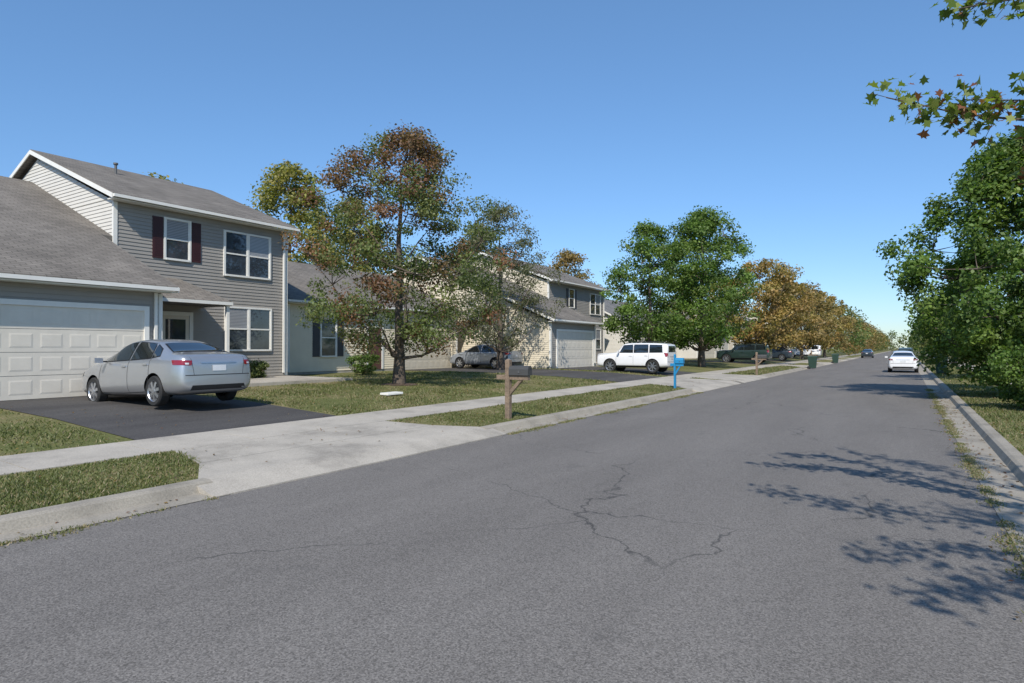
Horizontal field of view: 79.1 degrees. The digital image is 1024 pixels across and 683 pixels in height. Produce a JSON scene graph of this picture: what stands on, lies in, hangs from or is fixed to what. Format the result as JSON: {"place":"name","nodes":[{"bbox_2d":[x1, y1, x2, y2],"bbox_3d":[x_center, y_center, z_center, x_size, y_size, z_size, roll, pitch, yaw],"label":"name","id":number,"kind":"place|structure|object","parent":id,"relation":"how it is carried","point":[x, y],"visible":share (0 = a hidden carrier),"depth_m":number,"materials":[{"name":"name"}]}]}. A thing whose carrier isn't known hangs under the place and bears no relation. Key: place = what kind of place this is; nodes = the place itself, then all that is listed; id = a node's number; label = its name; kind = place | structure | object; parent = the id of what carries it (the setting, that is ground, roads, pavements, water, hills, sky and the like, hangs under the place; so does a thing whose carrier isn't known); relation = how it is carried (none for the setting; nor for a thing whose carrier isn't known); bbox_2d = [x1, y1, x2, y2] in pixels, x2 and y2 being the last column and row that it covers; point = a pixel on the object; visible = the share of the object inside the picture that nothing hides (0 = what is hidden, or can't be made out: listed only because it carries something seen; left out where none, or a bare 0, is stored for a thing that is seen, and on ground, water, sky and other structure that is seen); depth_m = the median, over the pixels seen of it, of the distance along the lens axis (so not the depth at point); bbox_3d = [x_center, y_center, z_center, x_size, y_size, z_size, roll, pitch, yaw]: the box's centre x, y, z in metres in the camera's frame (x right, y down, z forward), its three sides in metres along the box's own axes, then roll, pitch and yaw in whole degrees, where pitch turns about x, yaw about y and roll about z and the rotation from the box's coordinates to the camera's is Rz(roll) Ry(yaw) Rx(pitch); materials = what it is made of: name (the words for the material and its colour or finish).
{"place":"outdoors","nodes":[
{"label":"outdoors","id":0,"kind":"place"},
{"bbox_2d":[0,395,504,497],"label":"driveway","id":1,"kind":"structure","parent":0,"point":[291,457],"depth_m":10.54,"materials":[{"name":"concrete"}]},
{"bbox_2d":[82,339,249,405],"bbox_3d":[-7.875,0.665,13.933,4.406,1.413,2.134,-3,-2,32],"label":"silver sedan","id":2,"kind":"object","parent":1,"relation":"on","point":[158,372],"visible":1,"depth_m":12.91,"materials":[{"name":"paint"}]},
{"bbox_2d":[0,352,1011,475],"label":"sidewalk","id":3,"kind":"structure","parent":0,"point":[32,461],"depth_m":10.64,"materials":[{"name":"concrete"}]},
{"bbox_2d":[0,350,1023,682],"bbox_3d":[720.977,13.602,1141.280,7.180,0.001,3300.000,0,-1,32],"label":"road","id":4,"kind":"structure","parent":0,"point":[830,524],"depth_m":4.70,"materials":[{"name":"grey asphalt"}]},
{"bbox_2d":[0,367,1023,617],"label":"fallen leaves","id":5,"kind":"object","parent":4,"relation":"on","point":[692,381],"visible":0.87,"depth_m":10.85,"materials":[{"name":"brown plant"}]},
{"bbox_2d":[860,349,874,357],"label":"parked sedan","id":6,"kind":"object","parent":4,"relation":"on","point":[867,352],"visible":1,"depth_m":102.49,"materials":[{"name":"blue paint"}]},
{"bbox_2d":[885,351,918,372],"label":"white sedan","id":7,"kind":"object","parent":4,"relation":"on","point":[903,360],"visible":0.96,"depth_m":41.41,"materials":[{"name":"paint"}]},
{"bbox_2d":[898,347,915,351],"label":"parked suv","id":8,"kind":"object","parent":4,"relation":"on","point":[905,349],"visible":0.28,"depth_m":78.37,"materials":[{"name":"green paint"}]},
{"bbox_2d":[0,348,1023,621],"bbox_3d":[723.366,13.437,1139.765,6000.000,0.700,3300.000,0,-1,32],"label":"ground","id":9,"kind":"structure","parent":0,"point":[690,365],"depth_m":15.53,"materials":[{"name":"green plant"}]},
{"bbox_2d":[142,172,182,183],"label":"backyard tree","id":10,"kind":"object","parent":9,"relation":"on","point":[160,177],"visible":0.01,"depth_m":41.14,"materials":[{"name":"green plant"}]},
{"bbox_2d":[0,159,352,400],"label":"walls","id":11,"kind":"structure","parent":9,"relation":"on","point":[134,230],"depth_m":21.05,"materials":[{"name":"grey"}]},
{"bbox_2d":[0,298,149,400],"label":"garage door","id":12,"kind":"structure","parent":11,"relation":"attached to","point":[51,349],"depth_m":14.41,"materials":[{"name":"paint"}]},
{"bbox_2d":[0,149,299,307],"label":"roof","id":13,"kind":"structure","parent":11,"relation":"on","point":[45,235],"depth_m":18.65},
{"bbox_2d":[162,305,229,351],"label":"entry door","id":14,"kind":"structure","parent":11,"relation":"attached to","point":[177,325],"depth_m":20.43,"materials":[{"name":"paint"}]},
{"bbox_2d":[112,201,287,374],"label":"trim","id":15,"kind":"structure","parent":11,"relation":"attached to","point":[158,316],"depth_m":23.96,"materials":[{"name":"white plastic"}]},
{"bbox_2d":[152,216,271,350],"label":"windows","id":16,"kind":"structure","parent":11,"relation":"attached to","point":[245,255],"depth_m":22.38,"materials":[{"name":"white glass"}]},
{"bbox_2d":[249,358,269,377],"bbox_3d":[-9.214,1.032,22.263,0.990,0.844,1.056,0,-1,32],"label":"shrub","id":17,"kind":"object","parent":9,"relation":"on","point":[259,368],"visible":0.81,"depth_m":22.14,"materials":[{"name":"green plant"}]},
{"bbox_2d":[244,159,346,267],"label":"backyard tree","id":18,"kind":"object","parent":9,"relation":"on","point":[283,173],"visible":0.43,"depth_m":44.43,"materials":[{"name":"green plant"}]},
{"bbox_2d":[313,192,396,273],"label":"backyard tree","id":19,"kind":"object","parent":9,"relation":"on","point":[359,228],"visible":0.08,"depth_m":47.02,"materials":[{"name":"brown plant"}]},
{"bbox_2d":[345,352,380,374],"bbox_3d":[-6.378,0.929,26.528,1.311,1.023,1.489,0,-1,32],"label":"shrub","id":20,"kind":"object","parent":9,"relation":"on","point":[362,368],"visible":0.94,"depth_m":26.36,"materials":[{"name":"green plant"}]},
{"bbox_2d":[287,301,456,374],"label":"walls","id":21,"kind":"structure","parent":9,"relation":"on","point":[303,361],"depth_m":27.81,"materials":[{"name":"beige"}]},
{"bbox_2d":[312,318,343,356],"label":"windows","id":22,"kind":"structure","parent":21,"relation":"attached to","point":[327,342],"depth_m":28.42,"materials":[{"name":"white glass"}]},
{"bbox_2d":[287,304,457,372],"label":"trim","id":23,"kind":"structure","parent":21,"relation":"attached to","point":[288,339],"depth_m":26.63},
{"bbox_2d":[288,261,461,313],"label":"roof","id":24,"kind":"structure","parent":21,"relation":"on","point":[300,275],"depth_m":31.77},
{"bbox_2d":[366,326,383,368],"bbox_3d":[-6.849,0.299,30.946,0.070,2.150,1.160,0,-1,32],"label":"entry door","id":25,"kind":"structure","parent":21,"relation":"attached to","point":[381,362],"depth_m":31.18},
{"bbox_2d":[404,328,452,369],"bbox_3d":[-4.618,0.386,34.433,0.060,2.250,4.240,0,-1,32],"label":"garage door","id":26,"kind":"structure","parent":21,"relation":"attached to","point":[430,362],"depth_m":34.55,"materials":[{"name":"beige paint"}]},
{"bbox_2d":[380,391,402,395],"bbox_3d":[-3.327,1.435,17.139,0.353,0.070,0.569,0,-1,38],"label":"utility cover","id":27,"kind":"object","parent":9,"relation":"on","point":[391,393],"visible":1,"depth_m":17.02,"materials":[{"name":"white concrete"}]},
{"bbox_2d":[380,383,415,385],"bbox_3d":[-3.774,1.415,20.872,1.307,0.075,1.310,0,-1,32],"label":"mulch bed","id":28,"kind":"object","parent":9,"relation":"on","point":[397,384],"visible":0.82,"depth_m":20.55,"materials":[{"name":"brown soil"}]},
{"bbox_2d":[278,119,521,383],"bbox_3d":[-3.705,-2.934,20.777,7.770,8.767,6.889,0,-1,-4],"label":"pear tree","id":29,"kind":"object","parent":9,"relation":"on","point":[426,196],"visible":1,"depth_m":20.14,"materials":[{"name":"green plant"}]},
{"bbox_2d":[441,219,507,262],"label":"backyard tree","id":30,"kind":"object","parent":9,"relation":"on","point":[493,248],"visible":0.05,"depth_m":53.62,"materials":[{"name":"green plant"}]},
{"bbox_2d":[436,199,569,369],"bbox_3d":[-0.951,-3.030,32.840,7.552,9.091,7.454,0,-1,32],"label":"sparse tree","id":31,"kind":"object","parent":9,"relation":"on","point":[500,340],"visible":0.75,"depth_m":32.41,"materials":[{"name":"green plant"}]},
{"bbox_2d":[404,256,602,368],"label":"walls","id":32,"kind":"structure","parent":9,"relation":"on","point":[535,346],"depth_m":37.12,"materials":[{"name":"grey"}]},
{"bbox_2d":[390,252,608,324],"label":"roof","id":33,"kind":"structure","parent":32,"relation":"on","point":[566,314],"depth_m":39.81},
{"bbox_2d":[556,329,593,367],"bbox_3d":[3.839,0.424,37.120,0.060,2.230,4.940,0,-1,32],"label":"garage door","id":34,"kind":"structure","parent":32,"relation":"attached to","point":[574,348],"depth_m":36.94,"materials":[{"name":"paint"}]},
{"bbox_2d":[547,282,604,366],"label":"trim","id":35,"kind":"structure","parent":32,"relation":"attached to","point":[550,346],"depth_m":39.32,"materials":[{"name":"white plastic"}]},
{"bbox_2d":[566,288,600,348],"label":"windows","id":36,"kind":"structure","parent":32,"relation":"attached to","point":[595,302],"depth_m":47.84,"materials":[{"name":"white glass"}]},
{"bbox_2d":[0,351,1023,560],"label":"curb","id":37,"kind":"structure","parent":9,"relation":"on","point":[1005,452],"depth_m":7.16,"materials":[{"name":"concrete"}]},
{"bbox_2d":[806,355,817,368],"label":"garbage bin","id":38,"kind":"object","parent":37,"relation":"on","point":[812,361],"visible":1,"depth_m":48.70,"materials":[{"name":"plastic"}]},
{"bbox_2d":[831,353,838,362],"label":"garbage bin","id":39,"kind":"object","parent":37,"relation":"on","point":[835,357],"visible":0.94,"depth_m":65.63,"materials":[{"name":"plastic"}]},
{"bbox_2d":[496,359,531,418],"bbox_3d":[0.033,1.174,13.224,0.832,1.607,0.185,0,-1,32],"label":"mailbox","id":40,"kind":"object","parent":9,"relation":"on","point":[520,374],"visible":0.93,"depth_m":13.23,"materials":[{"name":"brown wood"}]},
{"bbox_2d":[547,248,602,286],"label":"backyard tree","id":41,"kind":"object","parent":9,"relation":"on","point":[567,258],"visible":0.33,"depth_m":73.25,"materials":[{"name":"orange plant"}]},
{"bbox_2d":[604,313,665,352],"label":"walls","id":42,"kind":"structure","parent":9,"relation":"on","point":[612,345],"depth_m":53.68,"materials":[{"name":"white paint"}]},
{"bbox_2d":[604,299,663,325],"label":"roof","id":43,"kind":"structure","parent":42,"relation":"on","point":[609,306],"depth_m":57.83,"materials":[{"name":"grey"}]},
{"bbox_2d":[599,218,699,343],"bbox_3d":[8.941,-3.156,40.246,6.542,9.659,6.826,0,-1,11],"label":"maple tree","id":44,"kind":"object","parent":9,"relation":"on","point":[652,327],"visible":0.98,"depth_m":39.49,"materials":[{"name":"green plant"}]},
{"bbox_2d":[670,354,684,388],"bbox_3d":[6.174,1.274,23.183,0.516,1.607,0.185,0,-1,32],"label":"blue mailbox","id":45,"kind":"object","parent":9,"relation":"on","point":[679,362],"visible":0.89,"depth_m":23.17,"materials":[{"name":"paint"}]},
{"bbox_2d":[652,312,727,358],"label":"walls","id":46,"kind":"structure","parent":9,"relation":"on","point":[690,353],"depth_m":65.94,"materials":[{"name":"white"}]},
{"bbox_2d":[705,346,715,358],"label":"garage door","id":47,"kind":"structure","parent":46,"relation":"attached to","point":[711,353],"depth_m":69.81,"materials":[{"name":"paint"}]},
{"bbox_2d":[636,205,763,366],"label":"maple tree","id":48,"kind":"object","parent":9,"relation":"on","point":[700,225],"visible":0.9,"depth_m":41.76,"materials":[{"name":"green plant"}]},
{"bbox_2d":[667,275,738,347],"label":"green tree","id":49,"kind":"object","parent":9,"relation":"on","point":[711,316],"visible":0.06,"depth_m":52.84,"materials":[{"name":"green plant"}]},
{"bbox_2d":[681,309,753,349],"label":"walls","id":50,"kind":"structure","parent":9,"relation":"on","point":[730,345],"depth_m":81.36,"materials":[{"name":"beige"}]},
{"bbox_2d":[751,352,766,374],"bbox_3d":[14.125,1.407,35.428,0.832,1.607,0.185,0,-1,32],"label":"mailbox","id":51,"kind":"object","parent":9,"relation":"on","point":[761,357],"visible":0.94,"depth_m":35.43,"materials":[{"name":"brown wood"}]},
{"bbox_2d":[742,313,791,349],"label":"walls","id":52,"kind":"structure","parent":9,"relation":"on","point":[765,323],"depth_m":114.22,"materials":[{"name":"beige"}]},
{"bbox_2d":[604,296,969,355],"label":"distant trees","id":53,"kind":"object","parent":9,"relation":"on","point":[862,337],"visible":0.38,"depth_m":140.58,"materials":[{"name":"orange plant"}]},
{"bbox_2d":[784,279,840,358],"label":"autumn tree","id":54,"kind":"object","parent":9,"relation":"on","point":[824,333],"visible":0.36,"depth_m":73.83,"materials":[{"name":"orange plant"}]},
{"bbox_2d":[808,351,817,355],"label":"mailbox","id":55,"kind":"object","parent":9,"relation":"on","point":[814,353],"visible":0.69,"depth_m":56.03,"materials":[{"name":"white metal"}]},
{"bbox_2d":[786,294,853,349],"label":"autumn tree","id":56,"kind":"object","parent":9,"relation":"on","point":[836,308],"visible":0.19,"depth_m":83.38,"materials":[{"name":"orange plant"}]},
{"bbox_2d":[906,284,968,362],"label":"street tree","id":57,"kind":"object","parent":9,"relation":"on","point":[921,345],"visible":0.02,"depth_m":58.12,"materials":[{"name":"green plant"}]},
{"bbox_2d":[934,356,947,373],"bbox_3d":[25.083,1.379,36.182,0.760,1.059,0.620,0,-1,32],"label":"garbage bin","id":58,"kind":"object","parent":9,"relation":"on","point":[938,367],"visible":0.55,"depth_m":36.03,"materials":[{"name":"plastic"}]},
{"bbox_2d":[864,0,1023,187],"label":"overhanging maple tree","id":59,"kind":"object","parent":9,"relation":"on","point":[964,112],"visible":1,"depth_m":4.89,"materials":[{"name":"green plant"}]},
{"bbox_2d":[876,129,1023,393],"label":"street tree","id":60,"kind":"object","parent":9,"relation":"on","point":[990,184],"visible":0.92,"depth_m":18.98,"materials":[{"name":"green plant"}]},
{"bbox_2d":[901,239,1023,361],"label":"street tree","id":61,"kind":"object","parent":9,"relation":"on","point":[1001,280],"visible":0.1,"depth_m":29.64,"materials":[{"name":"green plant"}]},
{"bbox_2d":[975,344,1023,410],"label":"shrub","id":62,"kind":"object","parent":9,"relation":"on","point":[1012,367],"visible":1,"depth_m":15.23,"materials":[{"name":"green plant"}]},
{"bbox_2d":[0,0,1023,347],"label":"sky","id":63,"kind":"structure","parent":0,"point":[597,119],"materials":[{"name":"blue"}]},
{"bbox_2d":[414,367,742,391],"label":"driveway","id":64,"kind":"structure","parent":0,"point":[700,385],"depth_m":28.64,"materials":[{"name":"concrete"}]},
{"bbox_2d":[450,344,522,368],"bbox_3d":[-1.520,0.827,35.187,4.224,1.384,2.046,0,-1,32],"label":"parked sedan","id":65,"kind":"object","parent":64,"relation":"on","point":[477,355],"visible":0.83,"depth_m":34.46,"materials":[{"name":"silver metal"}]},
{"bbox_2d":[557,366,767,382],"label":"driveway","id":66,"kind":"structure","parent":0,"point":[742,378],"depth_m":33.32,"materials":[{"name":"concrete"}]},
{"bbox_2d":[597,341,675,372],"bbox_3d":[6.630,0.824,33.093,3.911,1.626,2.016,0,-1,32],"label":"white suv","id":67,"kind":"object","parent":66,"relation":"on","point":[653,357],"visible":0.96,"depth_m":32.24,"materials":[{"name":"paint"}]},
{"bbox_2d":[693,360,816,368],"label":"driveway","id":68,"kind":"structure","parent":0,"point":[805,366],"depth_m":53.63,"materials":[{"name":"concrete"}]},
{"bbox_2d":[717,343,771,362],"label":"dark suv","id":69,"kind":"object","parent":68,"relation":"on","point":[747,351],"visible":0.9,"depth_m":53.74,"materials":[{"name":"green paint"}]},
{"bbox_2d":[708,258,815,363],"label":"autumn tree","id":70,"kind":"object","parent":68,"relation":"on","point":[774,288],"visible":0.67,"depth_m":53.10,"materials":[{"name":"orange plant"}]},
{"bbox_2d":[766,359,833,364],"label":"driveway","id":71,"kind":"structure","parent":0,"point":[825,363],"depth_m":64.22,"materials":[{"name":"concrete"}]},
{"bbox_2d":[743,281,822,360],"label":"autumn tree","id":72,"kind":"object","parent":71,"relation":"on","point":[810,322],"visible":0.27,"depth_m":64.62,"materials":[{"name":"orange plant"}]},
{"bbox_2d":[772,347,793,359],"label":"dark sedan","id":73,"kind":"object","parent":71,"relation":"on","point":[782,354],"visible":0.4,"depth_m":64.70,"materials":[{"name":"blue paint"}]},
{"bbox_2d":[799,295,857,356],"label":"autumn tree","id":74,"kind":"object","parent":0,"point":[840,337],"visible":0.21,"depth_m":94.16,"materials":[{"name":"brown plant"}]},
{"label":"driveway","id":75,"kind":"structure","parent":0,"visible":0},
{"bbox_2d":[789,344,821,356],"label":"white suv","id":76,"kind":"object","parent":75,"relation":"on","point":[818,348],"visible":0.4,"depth_m":81.03,"materials":[{"name":"paint"}]}
]}

